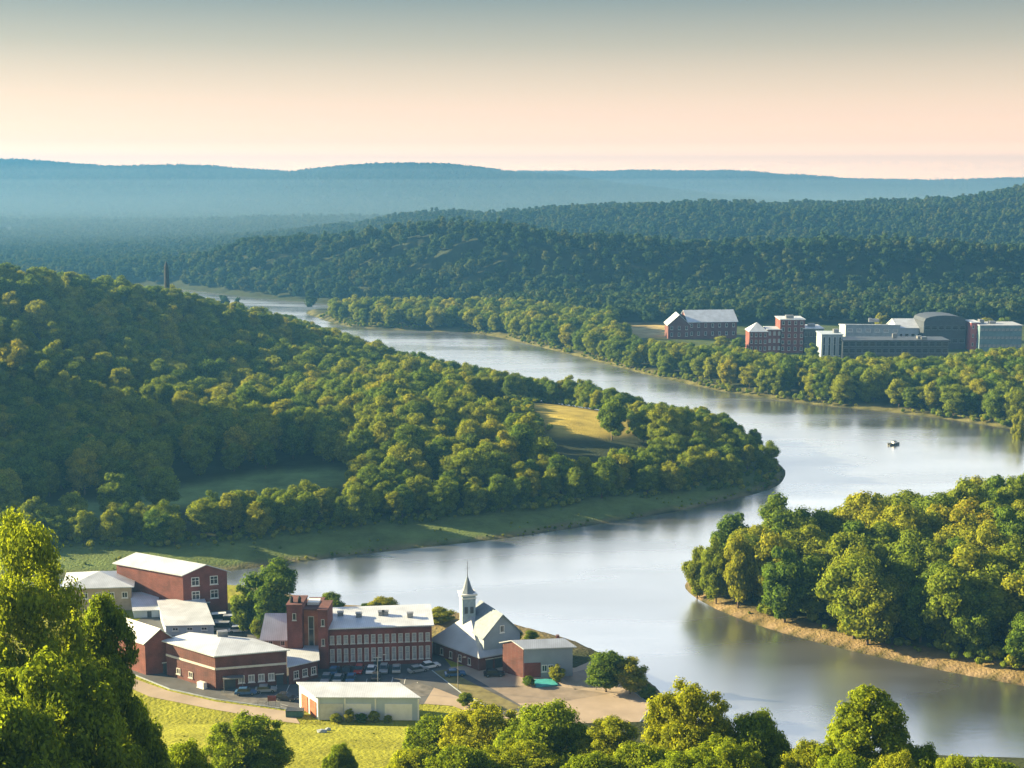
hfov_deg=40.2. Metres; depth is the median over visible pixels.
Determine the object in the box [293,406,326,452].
leafy tree
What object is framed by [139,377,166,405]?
leafy tree
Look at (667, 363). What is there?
leafy tree
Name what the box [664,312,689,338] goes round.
brick wing
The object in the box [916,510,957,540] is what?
leafy tree
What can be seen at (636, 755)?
broadleaf tree
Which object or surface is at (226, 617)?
parked van
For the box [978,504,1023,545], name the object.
leafy tree
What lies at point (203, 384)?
leafy tree
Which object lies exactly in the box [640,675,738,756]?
broadleaf tree
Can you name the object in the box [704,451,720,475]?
leafy tree
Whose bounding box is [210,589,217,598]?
window
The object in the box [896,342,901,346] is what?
window
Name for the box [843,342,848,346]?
window
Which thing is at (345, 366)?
leafy tree
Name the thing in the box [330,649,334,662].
window
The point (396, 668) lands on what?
parked car
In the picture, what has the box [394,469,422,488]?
leafy tree
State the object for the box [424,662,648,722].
plaza
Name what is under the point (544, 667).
window
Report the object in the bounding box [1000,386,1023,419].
leafy tree
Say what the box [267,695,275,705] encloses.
board sign
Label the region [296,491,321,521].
leafy tree
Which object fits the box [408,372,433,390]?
leafy tree
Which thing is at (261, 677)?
window
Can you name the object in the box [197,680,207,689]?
generator box
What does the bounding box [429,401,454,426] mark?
leafy tree
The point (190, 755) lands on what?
broadleaf tree
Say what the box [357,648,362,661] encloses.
window
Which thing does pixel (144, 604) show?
shed
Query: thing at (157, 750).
broadleaf tree
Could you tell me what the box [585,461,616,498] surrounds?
leafy tree
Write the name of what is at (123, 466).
leafy tree
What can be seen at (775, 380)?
leafy tree
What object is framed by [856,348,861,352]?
window
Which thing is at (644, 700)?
kerb
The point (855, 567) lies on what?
leafy tree
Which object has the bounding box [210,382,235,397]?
leafy tree
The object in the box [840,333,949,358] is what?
dark glass block
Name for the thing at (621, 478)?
leafy tree
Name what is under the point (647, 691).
leafy shrub
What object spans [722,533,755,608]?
leafy tree
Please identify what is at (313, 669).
window
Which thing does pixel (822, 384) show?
leafy tree
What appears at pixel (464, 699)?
leafy shrub
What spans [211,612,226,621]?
parked van
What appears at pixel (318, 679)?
car park patch
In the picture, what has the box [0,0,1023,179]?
sky
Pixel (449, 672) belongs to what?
parked car
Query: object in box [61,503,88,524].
leafy tree
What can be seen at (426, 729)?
broadleaf tree
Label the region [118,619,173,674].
gabled brick house
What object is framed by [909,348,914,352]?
window
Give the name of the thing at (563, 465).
leafy tree
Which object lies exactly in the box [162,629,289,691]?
polygonal brick building
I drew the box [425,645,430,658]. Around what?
window
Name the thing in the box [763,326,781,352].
brick connector
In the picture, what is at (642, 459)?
leafy tree
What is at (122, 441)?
leafy tree
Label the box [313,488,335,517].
leafy tree
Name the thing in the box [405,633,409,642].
window
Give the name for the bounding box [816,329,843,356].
pale concrete block
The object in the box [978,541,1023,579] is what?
leafy tree
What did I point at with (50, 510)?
leafy tree
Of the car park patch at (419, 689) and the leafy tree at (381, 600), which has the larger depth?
the leafy tree at (381, 600)
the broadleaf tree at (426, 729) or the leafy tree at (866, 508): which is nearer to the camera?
the broadleaf tree at (426, 729)
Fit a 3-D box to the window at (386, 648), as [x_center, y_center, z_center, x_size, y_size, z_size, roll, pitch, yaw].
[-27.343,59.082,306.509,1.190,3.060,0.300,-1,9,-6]
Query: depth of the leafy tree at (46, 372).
625.69 m
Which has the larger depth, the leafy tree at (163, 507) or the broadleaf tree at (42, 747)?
the leafy tree at (163, 507)
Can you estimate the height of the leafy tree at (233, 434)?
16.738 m
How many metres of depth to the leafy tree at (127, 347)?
662.76 m
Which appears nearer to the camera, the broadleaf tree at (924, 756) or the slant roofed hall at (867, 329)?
the broadleaf tree at (924, 756)
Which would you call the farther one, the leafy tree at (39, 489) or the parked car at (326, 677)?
the leafy tree at (39, 489)
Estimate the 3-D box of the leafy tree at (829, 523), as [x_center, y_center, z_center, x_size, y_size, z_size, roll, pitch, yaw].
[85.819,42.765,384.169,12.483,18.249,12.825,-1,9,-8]
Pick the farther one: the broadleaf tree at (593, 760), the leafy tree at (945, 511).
the leafy tree at (945, 511)
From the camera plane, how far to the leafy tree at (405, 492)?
441.05 m
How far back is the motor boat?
578.04 m
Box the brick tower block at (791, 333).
[775,315,805,352]
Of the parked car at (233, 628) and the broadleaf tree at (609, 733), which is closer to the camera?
the broadleaf tree at (609, 733)
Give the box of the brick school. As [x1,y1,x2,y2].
[680,309,737,338]
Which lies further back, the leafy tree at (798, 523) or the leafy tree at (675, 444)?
the leafy tree at (675, 444)
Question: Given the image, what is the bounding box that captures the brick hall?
[112,552,230,610]
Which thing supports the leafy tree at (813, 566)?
on the ground
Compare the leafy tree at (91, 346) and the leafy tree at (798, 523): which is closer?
the leafy tree at (798, 523)
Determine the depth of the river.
393.65 m
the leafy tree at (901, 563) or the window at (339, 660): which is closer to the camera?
the window at (339, 660)
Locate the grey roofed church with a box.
[432,561,522,670]
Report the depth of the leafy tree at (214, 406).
575.78 m
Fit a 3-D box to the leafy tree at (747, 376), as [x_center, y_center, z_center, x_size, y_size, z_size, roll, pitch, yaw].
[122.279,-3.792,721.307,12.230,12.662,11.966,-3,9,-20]
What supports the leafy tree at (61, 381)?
on the ground
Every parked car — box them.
[228,625,247,632]
[234,686,256,695]
[255,684,276,693]
[276,691,297,701]
[320,672,331,681]
[328,666,339,674]
[332,673,344,681]
[341,665,351,674]
[345,673,355,681]
[353,663,364,673]
[366,664,376,673]
[371,671,380,680]
[379,662,388,673]
[392,664,400,672]
[407,664,428,673]
[420,660,440,667]
[444,668,465,676]
[483,668,504,676]
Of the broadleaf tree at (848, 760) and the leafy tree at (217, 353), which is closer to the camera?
the broadleaf tree at (848, 760)
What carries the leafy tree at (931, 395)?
on the ground
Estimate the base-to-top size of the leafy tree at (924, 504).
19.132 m
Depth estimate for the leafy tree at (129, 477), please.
440.94 m
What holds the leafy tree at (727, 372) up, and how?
on the ground
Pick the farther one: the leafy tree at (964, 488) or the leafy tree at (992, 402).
the leafy tree at (992, 402)
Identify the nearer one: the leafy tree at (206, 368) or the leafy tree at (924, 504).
the leafy tree at (924, 504)
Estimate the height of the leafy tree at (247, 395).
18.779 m
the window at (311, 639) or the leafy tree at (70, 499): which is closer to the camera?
the window at (311, 639)
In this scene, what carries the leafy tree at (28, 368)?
on the ground
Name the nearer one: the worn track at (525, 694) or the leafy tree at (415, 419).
the worn track at (525, 694)
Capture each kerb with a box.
[135,674,285,709]
[432,670,485,705]
[634,692,648,721]
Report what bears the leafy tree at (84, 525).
on the ground
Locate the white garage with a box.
[296,682,420,720]
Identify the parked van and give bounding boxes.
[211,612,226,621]
[214,621,231,631]
[223,614,235,623]
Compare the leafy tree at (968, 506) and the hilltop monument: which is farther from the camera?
the hilltop monument
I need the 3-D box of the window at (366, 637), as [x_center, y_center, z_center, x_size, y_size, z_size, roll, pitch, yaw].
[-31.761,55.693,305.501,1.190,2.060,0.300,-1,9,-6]
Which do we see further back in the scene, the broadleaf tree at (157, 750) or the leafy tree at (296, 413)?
the leafy tree at (296, 413)
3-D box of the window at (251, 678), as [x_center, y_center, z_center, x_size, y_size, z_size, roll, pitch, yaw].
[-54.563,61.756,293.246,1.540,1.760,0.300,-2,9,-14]
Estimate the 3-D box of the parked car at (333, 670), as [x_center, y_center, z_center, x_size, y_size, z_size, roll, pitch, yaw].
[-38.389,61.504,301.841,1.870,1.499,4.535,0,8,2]
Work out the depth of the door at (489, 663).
303.92 m
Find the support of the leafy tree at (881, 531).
on the ground
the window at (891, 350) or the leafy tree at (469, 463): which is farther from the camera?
the window at (891, 350)
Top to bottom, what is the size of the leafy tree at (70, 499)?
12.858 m
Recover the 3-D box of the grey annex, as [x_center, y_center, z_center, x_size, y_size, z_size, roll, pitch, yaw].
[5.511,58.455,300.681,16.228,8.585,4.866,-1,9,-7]
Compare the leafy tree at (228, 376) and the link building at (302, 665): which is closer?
the link building at (302, 665)
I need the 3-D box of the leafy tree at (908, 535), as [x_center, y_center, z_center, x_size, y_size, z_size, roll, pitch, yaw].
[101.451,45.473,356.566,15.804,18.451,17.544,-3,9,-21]
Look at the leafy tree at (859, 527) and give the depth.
360.79 m
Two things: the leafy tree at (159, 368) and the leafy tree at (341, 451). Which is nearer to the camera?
the leafy tree at (341, 451)
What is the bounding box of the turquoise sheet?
[534,678,557,687]
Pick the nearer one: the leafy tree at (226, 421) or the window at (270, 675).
the window at (270, 675)
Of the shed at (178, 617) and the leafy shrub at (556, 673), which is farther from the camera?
the shed at (178, 617)
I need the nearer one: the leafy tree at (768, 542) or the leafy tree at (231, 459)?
the leafy tree at (768, 542)
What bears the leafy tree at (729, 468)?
on the ground
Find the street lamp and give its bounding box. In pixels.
[377,654,385,680]
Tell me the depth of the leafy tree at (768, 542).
351.28 m
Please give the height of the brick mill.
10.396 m
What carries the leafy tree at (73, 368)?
on the ground
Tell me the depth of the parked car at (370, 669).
300.96 m
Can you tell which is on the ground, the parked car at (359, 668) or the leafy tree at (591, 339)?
the leafy tree at (591, 339)
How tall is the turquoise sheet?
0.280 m
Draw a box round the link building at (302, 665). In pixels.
[287,645,319,684]
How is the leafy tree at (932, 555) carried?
on the ground
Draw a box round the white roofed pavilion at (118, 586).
[62,571,134,611]
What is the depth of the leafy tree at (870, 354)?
778.47 m
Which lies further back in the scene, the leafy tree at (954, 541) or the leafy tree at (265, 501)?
the leafy tree at (265, 501)
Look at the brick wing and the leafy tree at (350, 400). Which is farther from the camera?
the brick wing
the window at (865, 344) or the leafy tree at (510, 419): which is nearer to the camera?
the leafy tree at (510, 419)
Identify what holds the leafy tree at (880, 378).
on the ground
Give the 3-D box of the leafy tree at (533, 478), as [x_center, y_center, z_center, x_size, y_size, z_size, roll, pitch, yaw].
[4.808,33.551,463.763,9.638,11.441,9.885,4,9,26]
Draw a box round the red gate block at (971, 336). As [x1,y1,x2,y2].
[965,320,980,349]
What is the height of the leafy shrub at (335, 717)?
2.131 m
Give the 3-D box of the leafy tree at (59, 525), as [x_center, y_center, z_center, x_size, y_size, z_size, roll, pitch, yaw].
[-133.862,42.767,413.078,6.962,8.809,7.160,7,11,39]
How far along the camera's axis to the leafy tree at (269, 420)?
525.08 m
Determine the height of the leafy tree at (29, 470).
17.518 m
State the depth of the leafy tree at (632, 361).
801.96 m
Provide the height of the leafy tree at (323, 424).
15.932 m
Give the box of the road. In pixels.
[378,664,521,714]
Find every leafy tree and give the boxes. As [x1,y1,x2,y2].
[0,291,21,320]
[0,339,27,376]
[0,472,25,507]
[0,504,21,523]
[4,329,27,345]
[13,274,41,307]
[13,456,46,501]
[16,361,38,381]
[19,496,42,529]
[21,476,48,504]
[22,300,55,338]
[31,502,60,532]
[33,347,66,371]
[33,509,50,534]
[34,360,61,388]
[36,439,81,490]
[39,321,67,349]
[40,460,62,496]
[42,276,64,296]
[46,514,71,541]
[47,402,81,426]
[50,370,82,395]
[57,491,88,515]
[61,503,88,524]
[63,361,87,379]
[63,446,101,494]
[67,509,99,541]
[81,338,107,361]
[81,437,108,485]
[95,454,119,486]
[96,472,137,512]
[99,506,124,542]
[100,388,125,405]
[104,417,131,434]
[105,332,123,350]
[107,358,137,377]
[109,367,133,388]
[109,438,137,454]
[110,471,143,508]
[113,337,141,363]
[113,459,138,476]
[119,324,145,344]
[128,501,153,530]
[130,355,150,381]
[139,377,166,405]
[140,348,159,367]
[141,465,181,506]
[142,508,172,541]
[146,357,169,378]
[150,499,181,516]
[163,514,186,544]
[171,424,185,462]
[184,438,211,475]
[185,496,223,533]
[186,376,217,395]
[190,424,217,462]
[191,359,219,377]
[206,393,239,417]
[209,347,229,366]
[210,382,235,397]
[211,409,240,449]
[214,370,237,388]
[217,492,244,533]
[220,442,247,471]
[221,424,255,467]
[230,489,251,527]
[230,584,255,631]
[234,385,264,408]
[239,557,298,625]
[243,419,273,464]
[243,501,274,536]
[245,411,283,450]
[253,440,277,468]
[254,495,277,532]
[270,398,299,414]
[273,365,295,379]
[275,489,305,528]
[283,405,307,429]
[287,479,320,511]
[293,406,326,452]
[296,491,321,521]
[309,416,340,448]
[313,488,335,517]
[317,425,344,462]
[322,591,345,606]
[328,360,356,374]
[331,495,352,523]
[332,403,356,422]
[333,432,352,463]
[339,393,359,414]
[344,453,377,481]
[344,484,380,525]
[345,428,376,460]
[354,405,371,421]
[354,414,374,430]
[356,463,396,490]
[367,595,398,605]
[368,394,396,414]
[369,411,398,437]
[370,421,396,452]
[372,480,391,513]
[378,454,407,483]
[379,431,411,454]
[383,490,404,518]
[385,442,421,469]
[392,393,426,423]
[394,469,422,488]
[395,400,422,422]
[395,423,433,451]
[395,483,415,516]
[402,413,430,426]
[405,474,431,512]
[407,460,432,483]
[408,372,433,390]
[419,424,441,440]
[423,436,452,473]
[426,306,443,329]
[427,489,450,516]
[428,382,456,411]
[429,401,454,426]
[430,476,460,513]
[438,442,470,478]
[448,448,487,488]
[455,419,483,442]
[461,484,487,510]
[470,400,506,424]
[473,397,489,414]
[476,441,498,454]
[478,418,507,442]
[480,372,502,398]
[481,449,511,484]
[486,473,519,509]
[492,429,520,475]
[503,413,521,431]
[508,423,536,461]
[512,412,545,440]
[514,476,532,502]
[515,377,528,395]
[516,469,541,497]
[524,630,538,638]
[526,436,557,462]
[537,475,557,496]
[542,380,559,403]
[544,453,574,493]
[558,323,573,346]
[563,466,587,497]
[582,330,602,354]
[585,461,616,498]
[595,398,627,440]
[609,335,631,359]
[612,454,632,480]
[613,468,628,489]
[622,347,639,367]
[627,408,651,444]
[630,451,652,480]
[635,465,659,492]
[644,402,680,439]
[647,418,674,440]
[657,462,686,492]
[658,353,677,373]
[660,433,687,460]
[677,445,708,480]
[681,545,704,598]
[699,535,730,603]
[702,356,719,378]
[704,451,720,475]
[709,511,750,548]
[713,336,730,346]
[717,453,739,479]
[718,359,737,383]
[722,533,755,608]
[723,533,760,562]
[730,337,745,347]
[732,524,767,537]
[738,365,760,387]
[740,444,756,469]
[745,529,798,596]
[749,544,760,596]
[755,440,780,470]
[758,491,814,529]
[758,521,789,539]
[761,546,809,622]
[762,364,784,390]
[781,368,798,391]
[787,553,829,613]
[788,515,820,539]
[797,524,830,561]
[802,368,819,397]
[805,343,819,356]
[811,367,833,398]
[811,506,844,534]
[812,551,884,638]
[821,545,883,579]
[825,529,869,562]
[827,374,856,400]
[829,498,847,513]
[830,519,874,549]
[833,490,886,530]
[838,572,901,644]
[855,377,877,402]
[860,364,891,400]
[860,520,902,549]
[861,351,876,358]
[870,502,926,542]
[870,546,890,580]
[873,492,891,507]
[875,313,887,323]
[879,540,927,586]
[882,489,922,509]
[883,526,939,553]
[885,378,909,406]
[890,545,920,586]
[896,582,935,642]
[899,352,911,358]
[901,387,918,409]
[908,492,959,514]
[915,546,952,574]
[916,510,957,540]
[916,559,962,586]
[918,565,976,650]
[921,529,938,546]
[922,380,941,408]
[922,503,955,523]
[929,536,976,559]
[931,542,1005,573]
[933,527,974,547]
[936,509,979,536]
[939,383,972,414]
[948,475,989,505]
[950,591,997,653]
[951,497,997,524]
[961,568,1015,632]
[962,389,981,410]
[965,520,1014,554]
[969,378,987,408]
[972,498,1016,513]
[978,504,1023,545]
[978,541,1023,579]
[981,390,1004,422]
[982,474,1013,502]
[996,484,1023,507]
[998,317,1010,320]
[999,570,1023,636]
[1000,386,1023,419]
[1003,612,1023,659]
[1009,533,1023,549]
[1010,409,1023,439]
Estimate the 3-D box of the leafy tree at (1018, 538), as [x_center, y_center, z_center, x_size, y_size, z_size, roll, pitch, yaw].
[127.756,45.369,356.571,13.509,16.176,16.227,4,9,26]
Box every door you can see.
[163,663,166,672]
[225,679,235,688]
[276,674,282,684]
[320,704,343,719]
[346,704,370,719]
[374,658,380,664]
[385,704,411,719]
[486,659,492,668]
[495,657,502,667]
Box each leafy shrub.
[249,618,262,638]
[329,713,342,722]
[344,708,353,722]
[355,713,367,722]
[367,711,379,721]
[383,715,391,722]
[432,606,455,623]
[456,692,473,705]
[522,676,534,685]
[548,663,565,681]
[613,656,649,693]
[639,686,656,697]
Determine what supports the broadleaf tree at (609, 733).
on the ground
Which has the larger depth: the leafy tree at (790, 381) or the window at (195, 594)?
the leafy tree at (790, 381)
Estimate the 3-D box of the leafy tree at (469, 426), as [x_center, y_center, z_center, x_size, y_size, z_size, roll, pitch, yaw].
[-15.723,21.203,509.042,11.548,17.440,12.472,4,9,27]
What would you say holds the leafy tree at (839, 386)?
on the ground
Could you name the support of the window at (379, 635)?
in the brick mill
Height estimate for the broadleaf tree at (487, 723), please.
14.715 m
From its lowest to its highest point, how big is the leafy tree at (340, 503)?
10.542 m
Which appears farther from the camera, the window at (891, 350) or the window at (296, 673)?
the window at (891, 350)
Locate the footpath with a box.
[133,679,299,723]
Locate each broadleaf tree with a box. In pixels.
[0,505,101,718]
[0,637,142,767]
[0,693,84,767]
[75,590,153,767]
[122,698,176,767]
[167,737,213,767]
[201,709,294,767]
[321,742,358,767]
[379,748,432,767]
[393,712,447,758]
[424,744,502,767]
[435,698,518,754]
[484,738,567,767]
[492,698,592,767]
[560,751,611,767]
[573,714,640,757]
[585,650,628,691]
[601,740,670,767]
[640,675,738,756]
[645,747,732,767]
[685,732,766,767]
[721,707,792,767]
[779,736,834,767]
[811,752,869,767]
[814,683,918,767]
[871,749,917,767]
[907,741,938,767]
[935,753,973,767]
[971,754,1018,767]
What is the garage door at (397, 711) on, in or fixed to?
in the white garage
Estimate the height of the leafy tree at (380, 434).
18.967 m
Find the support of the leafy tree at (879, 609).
on the ground
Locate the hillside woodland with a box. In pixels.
[0,262,1023,655]
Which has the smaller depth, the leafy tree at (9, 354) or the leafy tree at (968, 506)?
the leafy tree at (968, 506)
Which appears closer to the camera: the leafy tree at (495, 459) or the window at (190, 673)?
the window at (190, 673)
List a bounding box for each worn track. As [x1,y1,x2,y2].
[492,685,608,702]
[563,669,591,689]
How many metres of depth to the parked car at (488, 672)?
299.16 m
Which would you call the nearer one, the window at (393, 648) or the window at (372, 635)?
the window at (372, 635)
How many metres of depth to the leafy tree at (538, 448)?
486.30 m
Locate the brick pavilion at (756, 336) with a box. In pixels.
[745,322,767,352]
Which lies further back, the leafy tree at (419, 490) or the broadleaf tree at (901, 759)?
the leafy tree at (419, 490)
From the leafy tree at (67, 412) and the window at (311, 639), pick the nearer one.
the window at (311, 639)
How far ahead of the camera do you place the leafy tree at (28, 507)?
415.21 m
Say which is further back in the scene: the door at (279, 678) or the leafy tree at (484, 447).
the leafy tree at (484, 447)
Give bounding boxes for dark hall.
[803,323,824,352]
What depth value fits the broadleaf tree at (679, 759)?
145.88 m
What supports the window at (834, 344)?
in the pale concrete block at (828, 343)
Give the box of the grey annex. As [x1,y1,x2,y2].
[499,634,576,677]
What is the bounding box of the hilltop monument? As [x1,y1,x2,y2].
[164,262,169,293]
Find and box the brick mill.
[329,604,433,665]
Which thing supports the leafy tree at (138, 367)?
on the ground
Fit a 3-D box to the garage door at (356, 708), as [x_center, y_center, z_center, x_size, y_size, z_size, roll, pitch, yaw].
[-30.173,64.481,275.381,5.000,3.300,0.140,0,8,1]
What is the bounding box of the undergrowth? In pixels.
[1,311,1023,740]
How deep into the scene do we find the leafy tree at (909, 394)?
655.45 m
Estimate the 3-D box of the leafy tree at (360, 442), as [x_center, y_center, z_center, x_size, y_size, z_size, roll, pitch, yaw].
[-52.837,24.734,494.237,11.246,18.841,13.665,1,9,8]
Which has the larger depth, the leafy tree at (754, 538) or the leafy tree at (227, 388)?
the leafy tree at (227, 388)
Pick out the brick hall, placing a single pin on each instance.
(163, 577)
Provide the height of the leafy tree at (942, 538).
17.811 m
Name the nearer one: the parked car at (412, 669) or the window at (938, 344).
the parked car at (412, 669)
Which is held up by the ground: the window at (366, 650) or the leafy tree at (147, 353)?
the leafy tree at (147, 353)
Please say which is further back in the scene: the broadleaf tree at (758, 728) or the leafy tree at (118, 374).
the leafy tree at (118, 374)
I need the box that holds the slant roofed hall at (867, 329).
[839,318,900,335]
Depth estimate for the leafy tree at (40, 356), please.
641.17 m
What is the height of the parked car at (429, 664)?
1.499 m
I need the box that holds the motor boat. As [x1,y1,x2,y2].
[887,440,899,445]
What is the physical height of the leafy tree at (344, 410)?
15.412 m
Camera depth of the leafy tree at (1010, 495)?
398.66 m
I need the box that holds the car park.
[132,610,450,707]
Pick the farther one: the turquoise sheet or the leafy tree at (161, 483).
the leafy tree at (161, 483)
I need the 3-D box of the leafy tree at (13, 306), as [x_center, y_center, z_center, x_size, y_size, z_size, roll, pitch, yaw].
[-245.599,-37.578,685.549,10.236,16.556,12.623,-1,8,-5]
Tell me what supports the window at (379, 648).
in the brick mill
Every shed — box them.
[131,592,159,617]
[157,599,214,635]
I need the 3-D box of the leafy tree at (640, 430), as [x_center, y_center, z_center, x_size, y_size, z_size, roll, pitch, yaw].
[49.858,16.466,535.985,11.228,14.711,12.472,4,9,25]
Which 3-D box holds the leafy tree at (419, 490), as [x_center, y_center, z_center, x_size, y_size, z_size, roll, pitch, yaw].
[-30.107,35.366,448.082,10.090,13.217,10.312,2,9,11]
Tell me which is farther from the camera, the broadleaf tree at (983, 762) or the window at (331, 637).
the window at (331, 637)
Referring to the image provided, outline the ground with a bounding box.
[0,163,1023,767]
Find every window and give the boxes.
[121,592,127,598]
[172,627,178,631]
[176,668,180,675]
[188,671,192,678]
[191,577,199,586]
[192,591,199,599]
[210,575,218,584]
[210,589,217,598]
[238,675,244,683]
[248,674,254,682]
[258,674,264,682]
[268,673,274,681]
[292,613,296,620]
[293,670,299,679]
[302,668,308,677]
[308,616,314,645]
[311,666,316,675]
[329,636,334,644]
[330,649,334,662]
[336,635,341,644]
[337,649,341,662]
[343,635,348,644]
[343,648,348,661]
[350,635,355,644]
[350,648,355,661]
[357,635,361,643]
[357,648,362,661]
[364,634,368,643]
[364,648,368,661]
[371,634,375,643]
[371,647,375,660]
[377,634,382,643]
[378,647,382,660]
[384,634,389,642]
[384,647,389,660]
[391,633,396,642]
[391,647,396,660]
[398,633,402,642]
[398,646,403,659]
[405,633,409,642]
[405,646,409,659]
[411,633,416,641]
[412,646,416,659]
[418,632,423,641]
[418,646,423,659]
[425,632,430,641]
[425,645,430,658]
[541,665,547,672]
[823,337,825,355]
[828,337,830,355]
[833,337,835,355]
[838,337,840,355]
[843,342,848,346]
[856,342,861,346]
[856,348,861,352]
[863,342,868,346]
[876,342,881,346]
[876,348,881,352]
[889,348,894,352]
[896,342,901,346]
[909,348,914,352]
[916,342,921,346]
[929,342,934,346]
[929,348,934,352]
[936,342,941,346]
[942,348,947,352]
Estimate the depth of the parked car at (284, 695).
285.63 m
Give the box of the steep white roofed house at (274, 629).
[260,613,286,647]
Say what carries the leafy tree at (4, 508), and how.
on the ground
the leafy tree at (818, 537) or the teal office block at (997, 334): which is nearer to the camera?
the leafy tree at (818, 537)
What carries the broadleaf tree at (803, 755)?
on the ground
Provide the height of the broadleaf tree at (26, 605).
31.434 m
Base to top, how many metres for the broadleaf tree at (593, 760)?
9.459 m
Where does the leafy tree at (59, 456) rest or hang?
on the ground
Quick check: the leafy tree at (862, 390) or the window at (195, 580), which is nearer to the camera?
the window at (195, 580)
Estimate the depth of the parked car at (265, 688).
289.88 m
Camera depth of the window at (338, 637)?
304.88 m
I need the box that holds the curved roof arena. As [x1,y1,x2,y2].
[913,312,965,348]
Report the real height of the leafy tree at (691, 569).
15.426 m
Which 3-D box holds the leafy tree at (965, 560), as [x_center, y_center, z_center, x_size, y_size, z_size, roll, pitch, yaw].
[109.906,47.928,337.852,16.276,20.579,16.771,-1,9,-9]
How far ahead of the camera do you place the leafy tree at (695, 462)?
490.76 m
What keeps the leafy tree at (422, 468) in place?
on the ground
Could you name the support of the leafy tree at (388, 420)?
on the ground
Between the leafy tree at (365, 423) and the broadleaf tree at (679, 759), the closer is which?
the broadleaf tree at (679, 759)
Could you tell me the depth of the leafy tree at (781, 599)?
340.91 m
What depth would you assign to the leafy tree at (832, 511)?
397.42 m
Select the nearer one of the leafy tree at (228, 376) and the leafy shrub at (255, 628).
the leafy shrub at (255, 628)
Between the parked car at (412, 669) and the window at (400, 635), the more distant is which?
the window at (400, 635)
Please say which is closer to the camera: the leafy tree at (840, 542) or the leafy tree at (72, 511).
the leafy tree at (840, 542)
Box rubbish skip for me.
[285,708,303,717]
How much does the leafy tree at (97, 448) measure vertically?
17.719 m
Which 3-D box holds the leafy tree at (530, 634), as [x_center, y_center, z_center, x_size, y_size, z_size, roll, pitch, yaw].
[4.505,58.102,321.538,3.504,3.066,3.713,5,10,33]
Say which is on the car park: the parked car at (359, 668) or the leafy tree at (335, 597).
the parked car at (359, 668)
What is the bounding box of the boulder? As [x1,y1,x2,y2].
[317,729,326,732]
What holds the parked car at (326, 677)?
on the car park patch at (318, 679)
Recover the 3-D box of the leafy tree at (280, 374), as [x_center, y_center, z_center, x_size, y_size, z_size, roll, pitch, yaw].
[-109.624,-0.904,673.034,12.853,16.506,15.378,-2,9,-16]
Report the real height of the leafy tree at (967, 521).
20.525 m
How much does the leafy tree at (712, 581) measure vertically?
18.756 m
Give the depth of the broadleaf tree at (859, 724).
155.84 m
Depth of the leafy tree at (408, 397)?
549.32 m
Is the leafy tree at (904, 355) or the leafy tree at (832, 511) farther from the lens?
the leafy tree at (904, 355)
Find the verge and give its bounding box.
[432,669,520,711]
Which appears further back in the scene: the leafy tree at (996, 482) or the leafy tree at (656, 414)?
the leafy tree at (656, 414)
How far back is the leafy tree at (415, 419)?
529.77 m
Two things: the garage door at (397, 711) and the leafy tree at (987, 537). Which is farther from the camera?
the leafy tree at (987, 537)
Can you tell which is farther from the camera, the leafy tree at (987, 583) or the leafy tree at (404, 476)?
the leafy tree at (404, 476)
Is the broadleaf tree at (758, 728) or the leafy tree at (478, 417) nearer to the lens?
the broadleaf tree at (758, 728)
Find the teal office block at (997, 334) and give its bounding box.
[976,319,1022,350]
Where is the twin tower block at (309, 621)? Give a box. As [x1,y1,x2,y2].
[286,595,332,668]
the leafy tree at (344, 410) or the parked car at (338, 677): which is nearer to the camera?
the parked car at (338, 677)
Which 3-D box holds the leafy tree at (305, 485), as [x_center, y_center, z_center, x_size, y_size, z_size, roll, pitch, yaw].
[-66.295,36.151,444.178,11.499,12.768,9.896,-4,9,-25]
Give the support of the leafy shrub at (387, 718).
on the ground
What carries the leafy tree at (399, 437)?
on the ground
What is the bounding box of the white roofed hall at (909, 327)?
[887,318,918,335]
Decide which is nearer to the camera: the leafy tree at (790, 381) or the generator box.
the generator box
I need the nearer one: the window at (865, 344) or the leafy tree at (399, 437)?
the leafy tree at (399, 437)
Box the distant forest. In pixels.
[0,158,1023,322]
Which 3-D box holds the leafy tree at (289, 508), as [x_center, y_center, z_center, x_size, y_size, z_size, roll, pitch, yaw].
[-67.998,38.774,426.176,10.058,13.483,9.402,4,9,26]
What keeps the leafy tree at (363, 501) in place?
on the ground
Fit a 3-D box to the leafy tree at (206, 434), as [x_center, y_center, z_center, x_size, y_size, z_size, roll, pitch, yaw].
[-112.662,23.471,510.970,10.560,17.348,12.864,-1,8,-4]
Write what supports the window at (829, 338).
in the pale concrete block at (828, 343)
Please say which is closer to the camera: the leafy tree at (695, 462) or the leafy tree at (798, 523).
the leafy tree at (798, 523)
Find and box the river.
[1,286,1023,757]
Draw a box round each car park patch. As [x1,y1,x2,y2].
[221,692,278,703]
[304,673,333,681]
[404,682,432,695]
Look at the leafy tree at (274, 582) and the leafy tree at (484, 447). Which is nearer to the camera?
the leafy tree at (274, 582)

